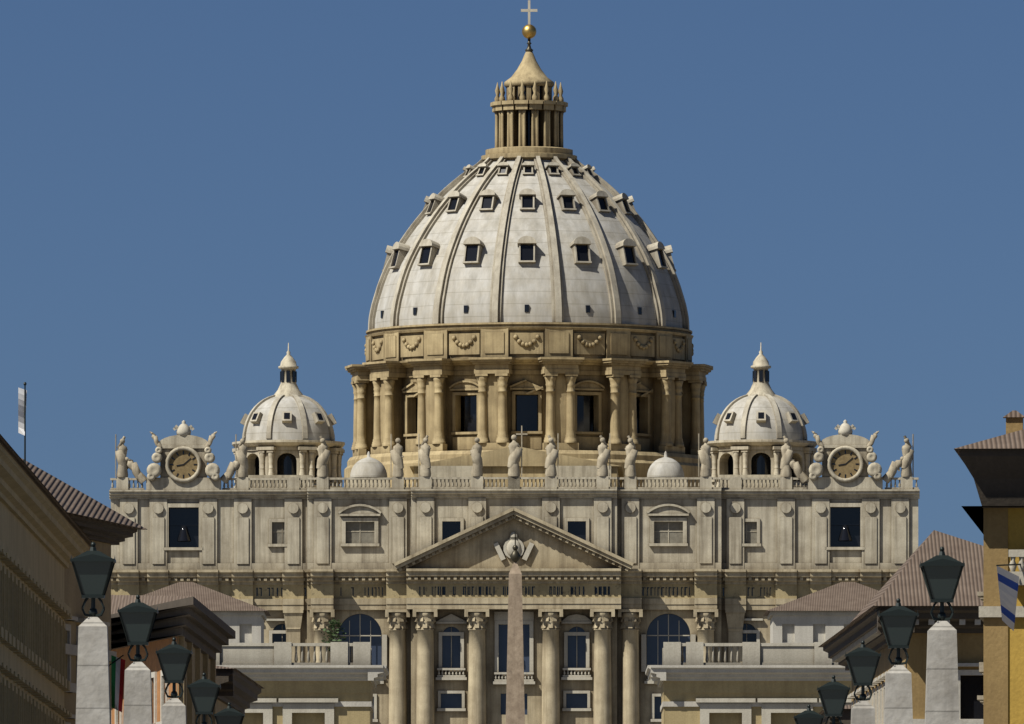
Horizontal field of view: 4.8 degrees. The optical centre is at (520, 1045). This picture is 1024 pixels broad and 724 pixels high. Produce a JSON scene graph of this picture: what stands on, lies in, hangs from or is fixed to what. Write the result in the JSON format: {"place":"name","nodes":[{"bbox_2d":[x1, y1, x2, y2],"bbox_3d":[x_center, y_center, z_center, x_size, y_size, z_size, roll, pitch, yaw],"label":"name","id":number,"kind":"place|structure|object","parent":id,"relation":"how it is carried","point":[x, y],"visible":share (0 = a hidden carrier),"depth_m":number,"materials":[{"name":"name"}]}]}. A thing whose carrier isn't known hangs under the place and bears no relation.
{"place":"outdoors","nodes":[
{"label":"outdoors","id":0,"kind":"place"},
{"bbox_2d":[0,0,1023,546],"label":"sky","id":1,"kind":"structure","parent":0,"point":[192,192],"materials":[{"name":"blue"}]},
{"bbox_2d":[109,476,919,723],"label":"basilica facade","id":2,"kind":"structure","parent":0,"point":[624,582],"depth_m":1748.44,"materials":[{"name":"beige stone"}]},
{"bbox_2d":[248,447,780,487],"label":"basilica nave roof","id":3,"kind":"structure","parent":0,"point":[495,463],"depth_m":1761.55,"materials":[{"name":"beige stone"}]},
{"bbox_2d":[125,420,239,489],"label":"clock","id":4,"kind":"object","parent":3,"relation":"on","point":[183,457],"visible":1,"depth_m":1750.09,"materials":[{"name":"stone"}]},
{"bbox_2d":[232,343,344,487],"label":"small dome","id":5,"kind":"structure","parent":3,"relation":"on","point":[288,423],"depth_m":1840.34,"materials":[{"name":"stone"}]},
{"bbox_2d":[115,426,913,476],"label":"statues","id":6,"kind":"object","parent":3,"relation":"on","point":[514,457],"visible":1,"depth_m":1748.23,"materials":[{"name":"stone"}]},
{"bbox_2d":[344,0,712,486],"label":"basilica dome","id":7,"kind":"structure","parent":3,"relation":"on","point":[528,282],"depth_m":1872.22,"materials":[{"name":"beige stone"}]},
{"bbox_2d":[707,343,816,488],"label":"small dome","id":8,"kind":"structure","parent":3,"relation":"on","point":[758,421],"depth_m":1839.34,"materials":[{"name":"stone"}]},
{"bbox_2d":[789,420,902,488],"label":"clock","id":9,"kind":"object","parent":3,"relation":"on","point":[845,456],"visible":1,"depth_m":1748.62,"materials":[{"name":"stone"}]},
{"bbox_2d":[763,582,877,662],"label":"building","id":10,"kind":"structure","parent":0,"point":[824,614],"depth_m":1400.19,"materials":[{"name":"tile"}]},
{"bbox_3d":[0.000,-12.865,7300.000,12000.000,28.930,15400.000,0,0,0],"label":"ground surface","id":11,"kind":"structure","parent":0,"visible":0},
{"bbox_2d":[0,434,95,723],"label":"palazzo","id":12,"kind":"structure","parent":11,"relation":"on","point":[43,537],"depth_m":498.28,"materials":[{"name":"paint"}]},
{"bbox_2d":[18,382,26,463],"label":"flag","id":13,"kind":"object","parent":12,"relation":"on","point":[22,396],"visible":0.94,"depth_m":515.98,"materials":[{"name":"white fabric"}]},
{"bbox_2d":[21,458,147,723],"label":"palazzo","id":14,"kind":"structure","parent":11,"relation":"on","point":[104,528],"depth_m":542.12,"materials":[{"name":"tile"}]},
{"bbox_2d":[70,542,115,723],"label":"lamp post","id":15,"kind":"object","parent":11,"relation":"on","point":[93,567],"visible":1,"depth_m":215.73,"materials":[{"name":"stone"}]},
{"bbox_2d":[117,595,157,723],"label":"lamp post","id":16,"kind":"object","parent":11,"relation":"on","point":[138,617],"visible":1,"depth_m":240.94,"materials":[{"name":"metal"}]},
{"bbox_2d":[111,595,235,723],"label":"palazzo","id":17,"kind":"structure","parent":11,"relation":"on","point":[205,634],"depth_m":620.82,"materials":[{"name":"paint"}]},
{"bbox_2d":[156,637,192,723],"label":"lamp post","id":18,"kind":"object","parent":11,"relation":"on","point":[174,657],"visible":1,"depth_m":266.14,"materials":[{"name":"metal"}]},
{"bbox_2d":[187,673,220,723],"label":"lamp post","id":19,"kind":"object","parent":11,"relation":"on","point":[204,691],"visible":1,"depth_m":291.33,"materials":[{"name":"metal"}]},
{"bbox_2d":[214,702,244,723],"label":"lamp post","id":20,"kind":"object","parent":11,"relation":"on","point":[228,715],"visible":1,"depth_m":316.48,"materials":[{"name":"metal"}]},
{"bbox_2d":[216,666,264,723],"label":"palazzo","id":21,"kind":"structure","parent":11,"relation":"on","point":[239,691],"depth_m":702.76,"materials":[{"name":"paint"}]},
{"bbox_2d":[793,705,823,723],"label":"lamp post","id":22,"kind":"object","parent":11,"relation":"on","point":[808,716],"visible":1,"depth_m":318.47,"materials":[{"name":"metal"}]},
{"bbox_2d":[817,675,849,723],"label":"lamp post","id":23,"kind":"object","parent":11,"relation":"on","point":[833,694],"visible":1,"depth_m":293.33,"materials":[{"name":"metal"}]},
{"bbox_2d":[819,705,850,723],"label":"palazzo","id":24,"kind":"structure","parent":11,"relation":"on","point":[845,718],"depth_m":731.00,"materials":[{"name":"paint"}]},
{"bbox_2d":[845,640,880,723],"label":"lamp post","id":25,"kind":"object","parent":11,"relation":"on","point":[862,660],"visible":1,"depth_m":268.15,"materials":[{"name":"metal"}]},
{"bbox_2d":[878,598,918,723],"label":"lamp post","id":26,"kind":"object","parent":11,"relation":"on","point":[898,621],"visible":1,"depth_m":242.94,"materials":[{"name":"metal"}]},
{"bbox_2d":[819,530,982,723],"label":"palazzo","id":27,"kind":"structure","parent":11,"relation":"on","point":[905,584],"depth_m":638.43,"materials":[{"name":"tile"}]},
{"bbox_2d":[919,547,964,723],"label":"lamp post","id":28,"kind":"object","parent":11,"relation":"on","point":[941,572],"visible":1,"depth_m":217.73,"materials":[{"name":"stone"}]},
{"bbox_2d":[954,410,1023,723],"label":"palazzo","id":29,"kind":"structure","parent":11,"relation":"on","point":[995,466],"depth_m":507.89,"materials":[{"name":"paint"}]},
{"bbox_3d":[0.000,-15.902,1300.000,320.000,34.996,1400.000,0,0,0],"label":"piazza paving","id":30,"kind":"structure","parent":0,"visible":0},
{"bbox_2d":[145,582,270,642],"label":"building","id":31,"kind":"structure","parent":30,"relation":"on","point":[244,620],"depth_m":1400.40,"materials":[{"name":"tile"}]},
{"bbox_2d":[216,619,388,723],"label":"building","id":32,"kind":"structure","parent":30,"relation":"on","point":[336,688],"depth_m":1200.00,"materials":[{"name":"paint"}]},
{"bbox_2d":[506,532,524,723],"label":"obelisk","id":33,"kind":"object","parent":30,"relation":"on","point":[515,708],"visible":1,"depth_m":1359.11,"materials":[{"name":"stone"}]},
{"bbox_2d":[645,642,850,723],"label":"building","id":34,"kind":"structure","parent":30,"relation":"on","point":[770,683],"depth_m":1199.90,"materials":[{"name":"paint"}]}
]}

